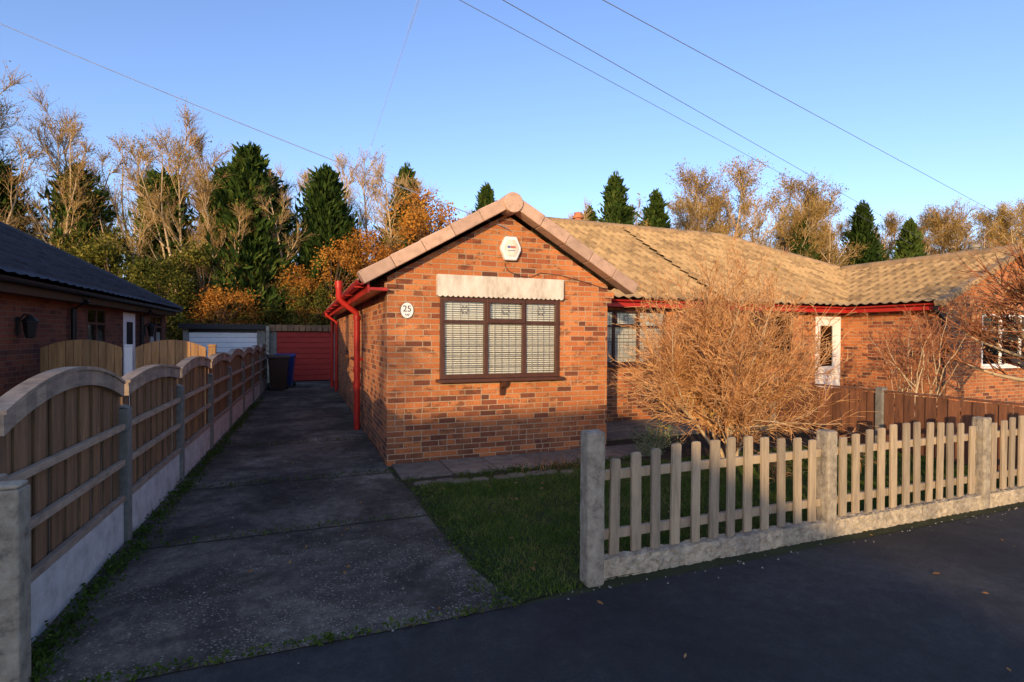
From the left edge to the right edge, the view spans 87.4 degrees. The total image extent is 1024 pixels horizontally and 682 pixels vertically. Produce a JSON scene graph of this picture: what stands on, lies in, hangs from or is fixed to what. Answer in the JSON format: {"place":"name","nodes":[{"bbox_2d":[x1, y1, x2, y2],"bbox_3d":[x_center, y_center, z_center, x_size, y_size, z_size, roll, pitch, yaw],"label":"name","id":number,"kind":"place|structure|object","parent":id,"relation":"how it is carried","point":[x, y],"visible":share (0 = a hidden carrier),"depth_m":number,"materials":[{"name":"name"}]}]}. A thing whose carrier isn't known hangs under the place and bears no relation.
{"place":"outdoors","nodes":[
{"label":"outdoors","id":0,"kind":"place"},
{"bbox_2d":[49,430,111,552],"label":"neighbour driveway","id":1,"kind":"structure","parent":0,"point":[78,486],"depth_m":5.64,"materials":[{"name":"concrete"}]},
{"bbox_2d":[124,344,134,405],"bbox_3d":[-5.656,0.795,7.918,0.110,1.487,0.110,0,1,-21],"label":"gate post","id":2,"kind":"object","parent":1,"relation":"on","point":[128,358],"visible":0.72,"depth_m":7.87,"materials":[{"name":"white paint"}]},
{"bbox_2d":[40,339,122,442],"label":"garden gate","id":3,"kind":"structure","parent":2,"relation":"attached to","point":[81,352],"depth_m":7.69,"materials":[{"name":"wood"}]},
{"bbox_2d":[31,381,517,681],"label":"driveway","id":4,"kind":"structure","parent":0,"point":[275,597],"depth_m":3.86,"materials":[{"name":"concrete"}]},
{"bbox_2d":[267,354,289,389],"bbox_3d":[-6.890,0.925,15.796,0.600,1.050,0.700,0,1,-27],"label":"wheelie bin","id":5,"kind":"object","parent":4,"relation":"on","point":[278,368],"visible":1,"depth_m":15.57,"materials":[{"name":"black plastic"}]},
{"bbox_2d":[274,353,296,385],"bbox_3d":[-7.069,0.914,16.692,0.600,1.050,0.700,0,1,-16],"label":"wheelie bin","id":6,"kind":"object","parent":4,"relation":"on","point":[290,375],"visible":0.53,"depth_m":16.52,"materials":[{"name":"blue plastic"}]},
{"bbox_2d":[28,396,646,681],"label":"weeds","id":7,"kind":"object","parent":4,"relation":"on","point":[42,652],"visible":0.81,"depth_m":3.50,"materials":[{"name":"green plant"}]},
{"bbox_2d":[174,439,1014,670],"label":"fallen leaves","id":8,"kind":"object","parent":4,"relation":"on","point":[439,607],"visible":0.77,"depth_m":3.84,"materials":[{"name":"brown plant"}]},
{"bbox_2d":[0,0,1023,277],"label":"sky","id":9,"kind":"structure","parent":0,"point":[451,91],"materials":[{"name":"blue"}]},
{"bbox_2d":[126,374,1023,681],"bbox_3d":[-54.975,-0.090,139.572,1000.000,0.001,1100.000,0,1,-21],"label":"ground","id":10,"kind":"structure","parent":0,"point":[658,574],"depth_m":4.10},
{"bbox_2d":[0,61,31,154],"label":"tree","id":11,"kind":"object","parent":10,"relation":"on","point":[13,83],"visible":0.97,"depth_m":21.16,"materials":[{"name":"brown plant"}]},
{"bbox_2d":[0,97,46,235],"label":"tree","id":12,"kind":"object","parent":10,"relation":"on","point":[11,161],"visible":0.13,"depth_m":21.23,"materials":[{"name":"brown plant"}]},
{"bbox_2d":[0,82,50,237],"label":"tree","id":13,"kind":"object","parent":10,"relation":"on","point":[24,177],"visible":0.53,"depth_m":19.39,"materials":[{"name":"brown plant"}]},
{"bbox_2d":[0,159,54,237],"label":"tree","id":14,"kind":"object","parent":10,"relation":"on","point":[4,197],"visible":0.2,"depth_m":20.19,"materials":[{"name":"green plant"}]},
{"bbox_2d":[0,104,113,251],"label":"tree","id":15,"kind":"object","parent":10,"relation":"on","point":[36,224],"visible":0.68,"depth_m":20.37,"materials":[{"name":"brown plant"}]},
{"bbox_2d":[20,76,133,259],"bbox_3d":[-17.083,-4.215,21.578,3.996,11.286,3.271,0,1,-22],"label":"tree","id":16,"kind":"object","parent":10,"relation":"on","point":[68,139],"visible":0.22,"depth_m":21.04,"materials":[{"name":"brown plant"}]},
{"bbox_2d":[37,234,116,272],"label":"shrub","id":17,"kind":"object","parent":10,"relation":"on","point":[73,251],"visible":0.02,"depth_m":19.36,"materials":[{"name":"green plant"}]},
{"bbox_2d":[36,160,119,272],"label":"tree","id":18,"kind":"object","parent":10,"relation":"on","point":[59,230],"visible":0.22,"depth_m":20.70,"materials":[{"name":"green plant"}]},
{"bbox_2d":[0,221,182,423],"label":"brick bungalow","id":19,"kind":"object","parent":10,"relation":"on","point":[60,295],"visible":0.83,"depth_m":8.95,"materials":[{"name":"brick"}]},
{"bbox_2d":[15,313,39,337],"bbox_3d":[-6.449,-0.203,7.131,0.227,0.331,0.200,0,1,-21],"label":"wall lantern","id":20,"kind":"object","parent":19,"relation":"attached to","point":[29,323],"depth_m":7.09,"materials":[{"name":"black plastic"}]},
{"bbox_2d":[87,307,105,362],"bbox_3d":[-7.761,-0.127,9.840,0.390,1.170,1.100,0,1,-21],"label":"window","id":21,"kind":"structure","parent":19,"relation":"in","point":[96,317],"depth_m":9.86,"materials":[{"name":"brown glass"}]},
{"bbox_2d":[123,312,134,375],"bbox_3d":[-8.401,0.385,11.717,0.075,2.000,0.850,0,1,-21],"label":"door","id":22,"kind":"structure","parent":19,"relation":"in","point":[128,318],"depth_m":11.64,"materials":[{"name":"white paint"}]},
{"bbox_2d":[150,315,161,350],"bbox_3d":[-9.355,-0.178,13.887,0.390,1.170,1.400,0,1,-21],"label":"window","id":23,"kind":"structure","parent":19,"relation":"in","point":[155,320],"depth_m":14.06,"materials":[{"name":"brown glass"}]},
{"bbox_2d":[48,219,148,288],"bbox_3d":[-16.162,-1.543,20.954,4.305,6.321,4.574,0,1,-20],"label":"shrub","id":24,"kind":"object","parent":10,"relation":"on","point":[115,236],"visible":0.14,"depth_m":20.36,"materials":[{"name":"green plant"}]},
{"bbox_2d":[80,145,159,279],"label":"tree","id":25,"kind":"object","parent":10,"relation":"on","point":[138,243],"visible":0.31,"depth_m":21.25,"materials":[{"name":"green plant"}]},
{"bbox_2d":[68,228,173,300],"bbox_3d":[-14.831,-1.218,20.101,4.084,5.644,3.844,0,1,-11],"label":"shrub","id":26,"kind":"object","parent":10,"relation":"on","point":[102,249],"visible":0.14,"depth_m":19.41,"materials":[{"name":"green plant"}]},
{"bbox_2d":[89,128,168,275],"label":"tree","id":27,"kind":"object","parent":10,"relation":"on","point":[103,158],"visible":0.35,"depth_m":24.66,"materials":[{"name":"brown plant"}]},
{"bbox_2d":[0,344,266,681],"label":"panel fence","id":28,"kind":"object","parent":10,"relation":"on","point":[171,424],"visible":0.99,"depth_m":3.53,"materials":[{"name":"wood"}]},
{"bbox_2d":[115,166,204,339],"bbox_3d":[-14.379,-2.848,21.690,4.462,8.553,3.980,1,1,20],"label":"tree","id":29,"kind":"object","parent":10,"relation":"on","point":[155,175],"visible":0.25,"depth_m":21.31,"materials":[{"name":"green plant"}]},
{"bbox_2d":[111,93,213,249],"bbox_3d":[-14.303,-4.992,25.035,4.513,12.827,6.753,1,1,45],"label":"tree","id":30,"kind":"object","parent":10,"relation":"on","point":[189,132],"visible":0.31,"depth_m":24.44,"materials":[{"name":"brown plant"}]},
{"bbox_2d":[112,248,213,339],"bbox_3d":[-13.075,-0.892,19.424,3.594,4.967,3.383,1,1,22],"label":"shrub","id":31,"kind":"object","parent":10,"relation":"on","point":[173,277],"visible":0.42,"depth_m":19.25,"materials":[{"name":"green plant"}]},
{"bbox_2d":[108,128,219,316],"bbox_3d":[-13.451,-3.536,21.314,4.204,9.953,3.167,0,1,-41],"label":"tree","id":32,"kind":"object","parent":10,"relation":"on","point":[154,203],"visible":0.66,"depth_m":20.93,"materials":[{"name":"brown plant"}]},
{"bbox_2d":[139,233,257,347],"bbox_3d":[-12.262,-1.215,21.092,4.084,5.644,3.844,0,1,-30],"label":"shrub","id":33,"kind":"object","parent":10,"relation":"on","point":[198,257],"visible":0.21,"depth_m":20.48,"materials":[{"name":"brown plant"}]},
{"bbox_2d":[177,124,233,229],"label":"tree","id":34,"kind":"object","parent":10,"relation":"on","point":[216,157],"visible":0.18,"depth_m":25.59,"materials":[{"name":"brown plant"}]},
{"bbox_2d":[208,344,216,356],"bbox_3d":[-4.651,0.796,8.314,0.110,1.487,0.110,0,1,-21],"label":"gate post","id":35,"kind":"object","parent":10,"relation":"on","point":[211,349],"visible":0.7,"depth_m":8.26,"materials":[{"name":"wood"}]},
{"bbox_2d":[135,340,206,368],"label":"garden gate","id":36,"kind":"structure","parent":35,"relation":"attached to","point":[173,352],"depth_m":8.06,"materials":[{"name":"wood"}]},
{"bbox_2d":[185,156,256,317],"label":"tree","id":37,"kind":"object","parent":10,"relation":"on","point":[205,197],"visible":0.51,"depth_m":21.22,"materials":[{"name":"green plant"}]},
{"bbox_2d":[186,163,257,322],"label":"tree","id":38,"kind":"object","parent":10,"relation":"on","point":[215,265],"visible":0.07,"depth_m":22.29,"materials":[{"name":"brown plant"}]},
{"bbox_2d":[178,323,269,376],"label":"garage","id":39,"kind":"structure","parent":10,"relation":"on","point":[199,334],"depth_m":17.74,"materials":[{"name":"grey concrete"}]},
{"bbox_2d":[189,332,256,357],"bbox_3d":[-9.577,0.548,17.792,2.000,1.662,0.048,0,1,-21],"label":"door","id":40,"kind":"structure","parent":39,"relation":"in","point":[193,336],"depth_m":17.76,"materials":[{"name":"white paint"}]},
{"bbox_2d":[184,282,267,352],"bbox_3d":[-10.876,-0.327,20.248,2.792,3.893,3.212,0,1,17],"label":"shrub","id":41,"kind":"object","parent":10,"relation":"on","point":[224,318],"visible":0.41,"depth_m":20.07,"materials":[{"name":"brown plant"}]},
{"bbox_2d":[194,141,297,352],"bbox_3d":[-10.915,-3.502,22.468,4.638,9.901,4.576,0,1,-40],"label":"tree","id":42,"kind":"object","parent":10,"relation":"on","point":[248,165],"visible":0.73,"depth_m":21.86,"materials":[{"name":"green plant"}]},
{"bbox_2d":[188,170,313,305],"bbox_3d":[-10.627,-3.019,22.183,4.693,8.913,3.136,0,1,-35],"label":"tree","id":43,"kind":"object","parent":10,"relation":"on","point":[276,227],"visible":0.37,"depth_m":22.41,"materials":[{"name":"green plant"}]},
{"bbox_2d":[245,259,313,353],"bbox_3d":[-10.002,-1.011,22.457,3.536,5.192,3.757,0,1,-28],"label":"shrub","id":44,"kind":"object","parent":10,"relation":"on","point":[272,313],"visible":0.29,"depth_m":21.96,"materials":[{"name":"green plant"}]},
{"bbox_2d":[244,172,317,342],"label":"tree","id":45,"kind":"object","parent":10,"relation":"on","point":[290,226],"visible":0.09,"depth_m":23.72,"materials":[{"name":"brown plant"}]},
{"bbox_2d":[271,162,308,264],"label":"tree","id":46,"kind":"object","parent":10,"relation":"on","point":[281,170],"visible":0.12,"depth_m":25.47,"materials":[{"name":"brown plant"}]},
{"bbox_2d":[263,259,331,353],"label":"tree","id":47,"kind":"object","parent":10,"relation":"on","point":[297,282],"visible":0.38,"depth_m":22.29,"materials":[{"name":"brown plant"}]},
{"bbox_2d":[285,165,311,256],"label":"tree","id":48,"kind":"object","parent":10,"relation":"on","point":[305,175],"visible":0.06,"depth_m":26.99,"materials":[{"name":"brown plant"}]},
{"bbox_2d":[268,325,334,380],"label":"garage","id":49,"kind":"structure","parent":10,"relation":"on","point":[313,355],"depth_m":18.77,"materials":[{"name":"grey concrete"}]},
{"bbox_2d":[277,332,329,380],"bbox_3d":[-7.267,0.530,18.777,1.780,1.702,0.048,0,1,-21],"label":"door","id":50,"kind":"structure","parent":49,"relation":"in","point":[314,355],"depth_m":18.80,"materials":[{"name":"metal"}]},
{"bbox_2d":[275,281,334,369],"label":"shrub","id":51,"kind":"object","parent":10,"relation":"on","point":[317,298],"visible":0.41,"depth_m":21.95,"materials":[{"name":"brown plant"}]},
{"bbox_2d":[286,163,365,358],"bbox_3d":[-8.318,-3.361,24.686,5.006,9.596,4.465,0,1,13],"label":"tree","id":52,"kind":"object","parent":10,"relation":"on","point":[325,201],"visible":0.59,"depth_m":23.89,"materials":[{"name":"green plant"}]},
{"bbox_2d":[306,234,372,342],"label":"tree","id":53,"kind":"object","parent":10,"relation":"on","point":[354,263],"visible":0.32,"depth_m":23.05,"materials":[{"name":"brown plant"}]},
{"bbox_2d":[331,147,381,243],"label":"tree","id":54,"kind":"object","parent":10,"relation":"on","point":[351,173],"visible":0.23,"depth_m":28.03,"materials":[{"name":"brown plant"}]},
{"bbox_2d":[326,222,400,299],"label":"tree","id":55,"kind":"object","parent":10,"relation":"on","point":[381,253],"visible":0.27,"depth_m":23.85,"materials":[{"name":"brown plant"}]},
{"bbox_2d":[307,144,422,279],"bbox_3d":[-6.891,-4.107,25.820,3.901,11.087,5.838,1,1,43],"label":"tree","id":56,"kind":"object","parent":10,"relation":"on","point":[379,173],"visible":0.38,"depth_m":26.29,"materials":[{"name":"brown plant"}]},
{"bbox_2d":[339,144,408,268],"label":"tree","id":57,"kind":"object","parent":10,"relation":"on","point":[364,181],"visible":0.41,"depth_m":27.26,"materials":[{"name":"brown plant"}]},
{"bbox_2d":[373,161,432,259],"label":"tree","id":58,"kind":"object","parent":10,"relation":"on","point":[405,168],"visible":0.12,"depth_m":27.42,"materials":[{"name":"brown plant"}]},
{"bbox_2d":[394,169,441,237],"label":"tree","id":59,"kind":"object","parent":10,"relation":"on","point":[418,184],"visible":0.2,"depth_m":26.15,"materials":[{"name":"orange plant"}]},
{"bbox_2d":[383,185,466,251],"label":"tree","id":60,"kind":"object","parent":10,"relation":"on","point":[413,224],"visible":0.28,"depth_m":25.11,"materials":[{"name":"brown plant"}]},
{"bbox_2d":[471,181,496,212],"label":"tree","id":61,"kind":"object","parent":10,"relation":"on","point":[485,195],"visible":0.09,"depth_m":29.69,"materials":[{"name":"green plant"}]},
{"bbox_2d":[322,192,718,465],"bbox_3d":[-0.562,-1.020,13.067,7.464,5.060,11.650,0,1,-21],"label":"brick bungalow","id":62,"kind":"object","parent":10,"relation":"on","point":[485,349],"visible":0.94,"depth_m":7.37,"materials":[{"name":"brick"}]},
{"bbox_2d":[0,23,508,228],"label":"overhead cable","id":63,"kind":"object","parent":62,"relation":"attached to","point":[249,126],"visible":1,"depth_m":7.67,"materials":[{"name":"grey metal"}]},
{"bbox_2d":[436,297,564,394],"bbox_3d":[-0.179,0.032,7.331,1.800,1.400,0.448,0,1,-21],"label":"window","id":64,"kind":"structure","parent":62,"relation":"in","point":[482,339],"depth_m":7.27,"materials":[{"name":"brown glass"}]},
{"bbox_2d":[500,236,520,260],"bbox_3d":[-0.021,-1.246,7.232,0.290,0.320,0.100,0,1,-21],"label":"alarm box","id":65,"kind":"object","parent":62,"relation":"attached to","point":[510,248],"visible":1,"depth_m":7.19,"materials":[{"name":"white paint"}]},
{"bbox_2d":[607,309,666,367],"bbox_3d":[2.302,-0.074,10.596,1.750,1.270,0.390,0,1,-21],"label":"window","id":66,"kind":"structure","parent":62,"relation":"in","point":[617,337],"depth_m":10.51,"materials":[{"name":"brown glass"}]},
{"bbox_2d":[596,170,641,224],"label":"tree","id":67,"kind":"object","parent":10,"relation":"on","point":[617,209],"visible":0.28,"depth_m":32.06,"materials":[{"name":"green plant"}]},
{"bbox_2d":[636,187,675,228],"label":"tree","id":68,"kind":"object","parent":10,"relation":"on","point":[656,216],"visible":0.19,"depth_m":33.67,"materials":[{"name":"green plant"}]},
{"bbox_2d":[666,189,706,230],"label":"tree","id":69,"kind":"object","parent":10,"relation":"on","point":[679,206],"visible":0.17,"depth_m":38.06,"materials":[{"name":"brown plant"}]},
{"bbox_2d":[666,158,740,234],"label":"tree","id":70,"kind":"object","parent":10,"relation":"on","point":[715,198],"visible":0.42,"depth_m":31.88,"materials":[{"name":"brown plant"}]},
{"bbox_2d":[693,187,751,240],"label":"tree","id":71,"kind":"object","parent":10,"relation":"on","point":[728,216],"visible":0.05,"depth_m":35.84,"materials":[{"name":"brown plant"}]},
{"bbox_2d":[676,154,804,254],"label":"tree","id":72,"kind":"object","parent":10,"relation":"on","point":[743,207],"visible":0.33,"depth_m":33.66,"materials":[{"name":"brown plant"}]},
{"bbox_2d":[735,195,782,246],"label":"tree","id":73,"kind":"object","parent":10,"relation":"on","point":[754,212],"visible":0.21,"depth_m":38.16,"materials":[{"name":"brown plant"}]},
{"bbox_2d":[580,415,1023,587],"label":"picket fence","id":74,"kind":"object","parent":10,"relation":"on","point":[598,566],"visible":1,"depth_m":4.25,"materials":[{"name":"wood"}]},
{"bbox_2d":[786,217,825,259],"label":"tree","id":75,"kind":"object","parent":10,"relation":"on","point":[807,246],"visible":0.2,"depth_m":35.64,"materials":[{"name":"green plant"}]},
{"bbox_2d":[772,195,841,259],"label":"tree","id":76,"kind":"object","parent":10,"relation":"on","point":[814,217],"visible":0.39,"depth_m":35.55,"materials":[{"name":"brown plant"}]},
{"bbox_2d":[765,167,856,264],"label":"tree","id":77,"kind":"object","parent":10,"relation":"on","point":[809,195],"visible":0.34,"depth_m":37.15,"materials":[{"name":"brown plant"}]},
{"bbox_2d":[762,187,868,267],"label":"tree","id":78,"kind":"object","parent":10,"relation":"on","point":[781,243],"visible":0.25,"depth_m":36.42,"materials":[{"name":"brown plant"}]},
{"bbox_2d":[614,224,1023,419],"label":"brick bungalow","id":79,"kind":"object","parent":10,"relation":"on","point":[886,290],"visible":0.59,"depth_m":12.11,"materials":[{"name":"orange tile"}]},
{"bbox_2d":[748,314,793,365],"bbox_3d":[5.675,-0.041,11.924,1.400,1.290,0.390,0,1,-21],"label":"window","id":80,"kind":"structure","parent":79,"relation":"in","point":[788,347],"depth_m":11.93,"materials":[{"name":"brown glass"}]},
{"bbox_2d":[815,316,840,402],"bbox_3d":[7.325,0.436,12.508,0.800,2.000,0.165,0,1,-21],"label":"door","id":81,"kind":"structure","parent":79,"relation":"in","point":[835,329],"depth_m":12.54,"materials":[{"name":"white paint"}]},
{"bbox_2d":[981,314,1023,368],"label":"window","id":82,"kind":"structure","parent":79,"relation":"in","point":[983,363],"depth_m":11.40,"materials":[{"name":"white paint"}]},
{"bbox_2d":[813,216,850,262],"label":"tree","id":83,"kind":"object","parent":10,"relation":"on","point":[839,228],"visible":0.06,"depth_m":41.37,"materials":[{"name":"brown plant"}]},
{"bbox_2d":[835,200,891,265],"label":"tree","id":84,"kind":"object","parent":10,"relation":"on","point":[860,232],"visible":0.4,"depth_m":38.45,"materials":[{"name":"green plant"}]},
{"bbox_2d":[707,377,1023,469],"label":"garden fence","id":85,"kind":"object","parent":10,"relation":"on","point":[882,404],"visible":0.33,"depth_m":7.67,"materials":[{"name":"brown wood"}]},
{"bbox_2d":[871,209,910,260],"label":"tree","id":86,"kind":"object","parent":10,"relation":"on","point":[891,227],"visible":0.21,"depth_m":42.17,"materials":[{"name":"brown plant"}]},
{"bbox_2d":[890,217,930,259],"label":"tree","id":87,"kind":"object","parent":10,"relation":"on","point":[905,247],"visible":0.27,"depth_m":40.67,"materials":[{"name":"green plant"}]},
{"bbox_2d":[893,207,964,256],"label":"tree","id":88,"kind":"object","parent":10,"relation":"on","point":[937,228],"visible":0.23,"depth_m":42.95,"materials":[{"name":"brown plant"}]},
{"bbox_2d":[914,205,972,253],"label":"tree","id":89,"kind":"object","parent":10,"relation":"on","point":[946,251],"visible":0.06,"depth_m":45.58,"materials":[{"name":"brown plant"}]},
{"bbox_2d":[917,196,993,253],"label":"tree","id":90,"kind":"object","parent":10,"relation":"on","point":[962,235],"visible":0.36,"depth_m":42.04,"materials":[{"name":"brown plant"}]},
{"bbox_2d":[929,199,982,253],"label":"tree","id":91,"kind":"object","parent":10,"relation":"on","point":[964,216],"visible":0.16,"depth_m":44.17,"materials":[{"name":"brown plant"}]},
{"bbox_2d":[964,201,1023,248],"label":"tree","id":92,"kind":"object","parent":10,"relation":"on","point":[998,222],"visible":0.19,"depth_m":46.25,"materials":[{"name":"brown plant"}]},
{"bbox_2d":[967,199,1023,248],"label":"tree","id":93,"kind":"object","parent":10,"relation":"on","point":[980,218],"visible":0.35,"depth_m":46.77,"materials":[{"name":"brown plant"}]},
{"bbox_2d":[130,507,1023,681],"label":"pavement","id":94,"kind":"structure","parent":0,"point":[891,607],"depth_m":2.99,"materials":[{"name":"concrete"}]},
{"bbox_2d":[404,429,815,486],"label":"garden soil","id":95,"kind":"structure","parent":0,"point":[686,448],"depth_m":8.08,"materials":[{"name":"soil"}]},
{"bbox_2d":[413,469,573,485],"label":"edging stones","id":96,"kind":"object","parent":95,"relation":"on","point":[418,483],"visible":0.68,"depth_m":6.10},
{"bbox_2d":[512,449,580,472],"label":"dry stems","id":97,"kind":"object","parent":95,"relation":"on","point":[547,463],"visible":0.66,"depth_m":6.57,"materials":[{"name":"brown"}]},
{"bbox_2d":[634,437,665,455],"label":"shrub","id":98,"kind":"object","parent":95,"relation":"on","point":[647,451],"visible":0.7,"depth_m":7.33,"materials":[{"name":"green plant"}]},
{"bbox_2d":[627,420,689,449],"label":"shrub","id":99,"kind":"object","parent":95,"relation":"on","point":[650,435],"visible":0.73,"depth_m":7.78,"materials":[{"name":"green plant"}]},
{"bbox_2d":[392,407,914,479],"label":"path","id":100,"kind":"structure","parent":0,"point":[618,430],"depth_m":7.12,"materials":[{"name":"grey concrete"}]},
{"bbox_2d":[460,0,912,244],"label":"overhead cable","id":101,"kind":"object","parent":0,"point":[642,98],"visible":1,"depth_m":10.14,"materials":[{"name":"grey metal"}]},
{"bbox_2d":[406,440,1016,601],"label":"lawn","id":102,"kind":"structure","parent":0,"point":[467,548],"depth_m":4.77,"materials":[{"name":"plant"}]},
{"bbox_2d":[603,216,878,483],"bbox_3d":[2.780,0.156,7.198,3.074,3.361,3.024,0,1,2],"label":"twiggy shrub","id":103,"kind":"object","parent":102,"relation":"on","point":[714,360],"visible":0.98,"depth_m":6.63,"materials":[{"name":"brown plant"}]},
{"bbox_2d":[503,0,933,245],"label":"overhead cable","id":104,"kind":"object","parent":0,"point":[678,100],"visible":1,"depth_m":10.18,"materials":[{"name":"grey metal"}]},
{"bbox_2d":[603,0,1023,227],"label":"overhead cable","id":105,"kind":"object","parent":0,"point":[777,94],"visible":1,"depth_m":9.95,"materials":[{"name":"grey metal"}]},
{"bbox_2d":[808,420,967,464],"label":"neighbour lawn","id":106,"kind":"structure","parent":0,"point":[921,455],"depth_m":8.12,"materials":[{"name":"plant"}]},
{"bbox_2d":[841,299,987,415],"bbox_3d":[6.418,0.497,8.634,1.955,2.319,2.296,1,1,36],"label":"twiggy shrub","id":107,"kind":"object","parent":106,"relation":"on","point":[916,384],"visible":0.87,"depth_m":8.44,"materials":[{"name":"brown plant"}]},
{"bbox_2d":[894,224,1023,381],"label":"tree","id":108,"kind":"object","parent":106,"relation":"on","point":[975,329],"visible":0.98,"depth_m":8.99,"materials":[{"name":"brown plant"}]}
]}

